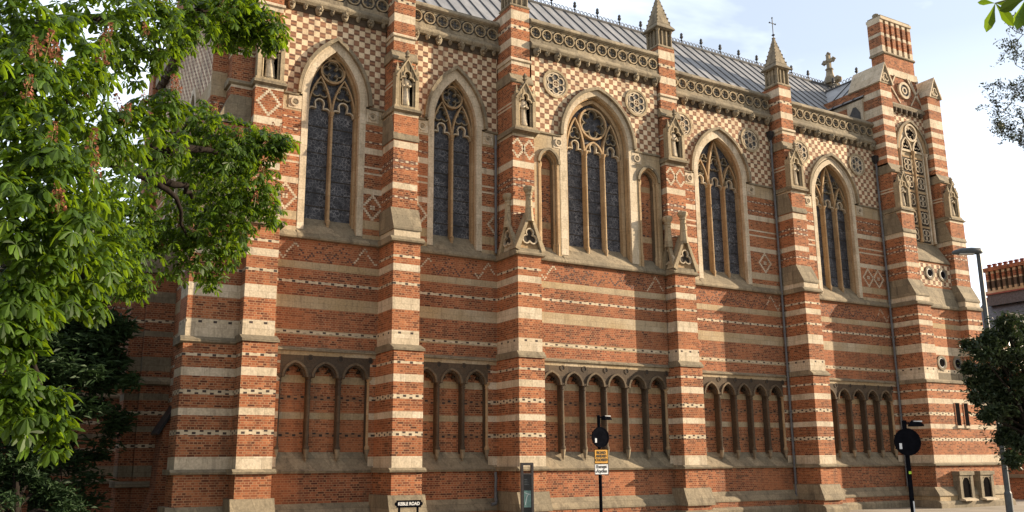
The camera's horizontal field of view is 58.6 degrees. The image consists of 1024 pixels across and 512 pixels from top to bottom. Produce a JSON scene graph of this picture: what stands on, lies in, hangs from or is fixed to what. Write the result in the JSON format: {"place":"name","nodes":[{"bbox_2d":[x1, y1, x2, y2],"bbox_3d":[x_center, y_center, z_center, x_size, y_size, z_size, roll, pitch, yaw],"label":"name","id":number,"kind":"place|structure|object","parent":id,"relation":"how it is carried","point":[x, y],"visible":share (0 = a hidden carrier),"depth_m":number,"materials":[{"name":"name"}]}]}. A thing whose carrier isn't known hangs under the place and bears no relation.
{"place":"outdoors","nodes":[
{"label":"outdoors","id":0,"kind":"place"},
{"bbox_2d":[0,268,127,511],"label":"college wing","id":1,"kind":"structure","parent":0,"point":[107,466],"depth_m":37.73,"materials":[{"name":"red brick"}]},
{"bbox_2d":[0,0,1023,306],"label":"sky","id":2,"kind":"structure","parent":0,"point":[951,44],"materials":[{"name":"white"}]},
{"bbox_2d":[520,463,533,511],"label":"information pillar","id":3,"kind":"structure","parent":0,"point":[526,492],"depth_m":28.19,"materials":[{"name":"grey metal"}]},
{"bbox_2d":[850,499,1023,511],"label":"pavement","id":4,"kind":"structure","parent":0,"point":[1019,506],"depth_m":41.71,"materials":[{"name":"grey concrete"}]},
{"bbox_2d":[0,445,97,511],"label":"evergreen shrub","id":5,"kind":"object","parent":4,"relation":"on","point":[44,492],"visible":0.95,"depth_m":25.48,"materials":[{"name":"green plant"}]},
{"bbox_2d":[0,266,146,511],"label":"yew tree","id":6,"kind":"object","parent":4,"relation":"on","point":[92,360],"visible":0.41,"depth_m":28.13,"materials":[{"name":"green plant"}]},
{"bbox_2d":[395,500,422,511],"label":"street name sign","id":7,"kind":"object","parent":4,"relation":"on","point":[399,504],"visible":1,"depth_m":28.59,"materials":[{"name":"metal"}]},
{"bbox_2d":[109,0,1015,511],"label":"chapel","id":8,"kind":"structure","parent":4,"relation":"on","point":[455,286],"depth_m":36.05,"materials":[{"name":"red brick"}]},
{"bbox_2d":[264,53,277,78],"bbox_3d":[-8.286,-6.631,31.232,0.496,1.390,0.418,6,-14,-26],"label":"statue","id":9,"kind":"object","parent":8,"relation":"in","point":[269,70],"visible":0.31,"depth_m":31.09,"materials":[{"name":"beige stone"}]},
{"bbox_2d":[296,37,372,245],"bbox_3d":[-6.511,-4.212,32.977,2.800,7.720,0.740,7,-15,-30],"label":"window","id":10,"kind":"structure","parent":8,"relation":"in","point":[334,86],"depth_m":33.11,"materials":[{"name":"glass"}]},
{"bbox_2d":[400,73,411,105],"bbox_3d":[-3.946,-6.097,33.719,0.499,1.390,0.418,3,-13,-13],"label":"statue","id":11,"kind":"object","parent":8,"relation":"in","point":[406,85],"visible":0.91,"depth_m":33.60,"materials":[{"name":"beige stone"}]},
{"bbox_2d":[424,65,487,259],"bbox_3d":[-2.283,-3.692,35.400,2.740,7.720,0.740,7,-15,-30],"label":"window","id":12,"kind":"structure","parent":8,"relation":"in","point":[455,113],"depth_m":35.56,"materials":[{"name":"glass"}]},
{"bbox_2d":[520,95,528,126],"bbox_3d":[0.434,-5.654,35.811,0.496,1.390,0.418,9,-16,-35],"label":"statue","id":13,"kind":"object","parent":8,"relation":"in","point":[524,107],"visible":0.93,"depth_m":35.68,"materials":[{"name":"beige stone"}]},
{"bbox_2d":[559,87,640,272],"bbox_3d":[3.468,-3.242,37.565,3.840,7.720,0.740,7,-15,-30],"label":"window","id":14,"kind":"structure","parent":8,"relation":"in","point":[599,217],"depth_m":37.77,"materials":[{"name":"stone"}]},
{"bbox_2d":[671,133,677,156],"bbox_3d":[6.971,-4.859,39.523,0.496,1.390,0.418,11,-17,-40],"label":"statue","id":15,"kind":"object","parent":8,"relation":"in","point":[674,139],"visible":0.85,"depth_m":39.38,"materials":[{"name":"beige stone"}]},
{"bbox_2d":[690,127,755,291],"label":"window","id":16,"kind":"structure","parent":8,"relation":"in","point":[719,166],"depth_m":42.44,"materials":[{"name":"stone"}]},
{"bbox_2d":[792,163,798,185],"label":"statue","id":17,"kind":"object","parent":8,"relation":"in","point":[795,170],"visible":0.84,"depth_m":43.55,"materials":[{"name":"beige stone"}]},
{"bbox_2d":[808,153,866,304],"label":"window","id":18,"kind":"structure","parent":8,"relation":"in","point":[833,190],"depth_m":46.23,"materials":[{"name":"stone"}]},
{"bbox_2d":[901,187,905,205],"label":"statue","id":19,"kind":"object","parent":8,"relation":"in","point":[903,191],"visible":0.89,"depth_m":47.24,"materials":[{"name":"beige stone"}]},
{"bbox_2d":[950,198,954,215],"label":"statue","id":20,"kind":"object","parent":8,"relation":"in","point":[952,207],"visible":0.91,"depth_m":49.27,"materials":[{"name":"beige stone"}]},
{"bbox_2d":[978,0,1023,31],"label":"chestnut branch","id":21,"kind":"object","parent":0,"point":[1005,9],"visible":1,"depth_m":6.09,"materials":[{"name":"green plant"}]},
{"bbox_2d":[980,258,1023,499],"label":"college house","id":22,"kind":"structure","parent":0,"point":[1005,287],"depth_m":56.81,"materials":[{"name":"red brick"}]},
{"label":"near pavement","id":23,"kind":"structure","parent":0,"visible":0},
{"bbox_2d":[0,0,300,468],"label":"chestnut tree","id":24,"kind":"object","parent":23,"relation":"on","point":[43,235],"visible":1,"depth_m":9.72,"materials":[{"name":"green plant"}]},
{"bbox_2d":[592,415,611,511],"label":"sign post","id":25,"kind":"object","parent":23,"relation":"on","point":[600,437],"visible":1,"depth_m":27.79,"materials":[{"name":"black metal"}]},
{"bbox_2d":[894,420,923,511],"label":"sign post","id":26,"kind":"object","parent":23,"relation":"on","point":[907,442],"visible":1,"depth_m":21.04,"materials":[{"name":"black metal"}]},
{"bbox_2d":[951,247,1013,511],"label":"street lamp","id":27,"kind":"object","parent":23,"relation":"on","point":[1008,498],"visible":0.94,"depth_m":26.39,"materials":[{"name":"grey metal"}]},
{"bbox_2d":[955,306,1023,472],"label":"holly tree","id":28,"kind":"object","parent":23,"relation":"on","point":[1000,389],"visible":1,"depth_m":21.56,"materials":[{"name":"green plant"}]},
{"bbox_2d":[975,12,1023,150],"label":"thin tree","id":29,"kind":"object","parent":23,"relation":"on","point":[1002,127],"visible":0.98,"depth_m":23.50,"materials":[{"name":"green plant"}]}
]}

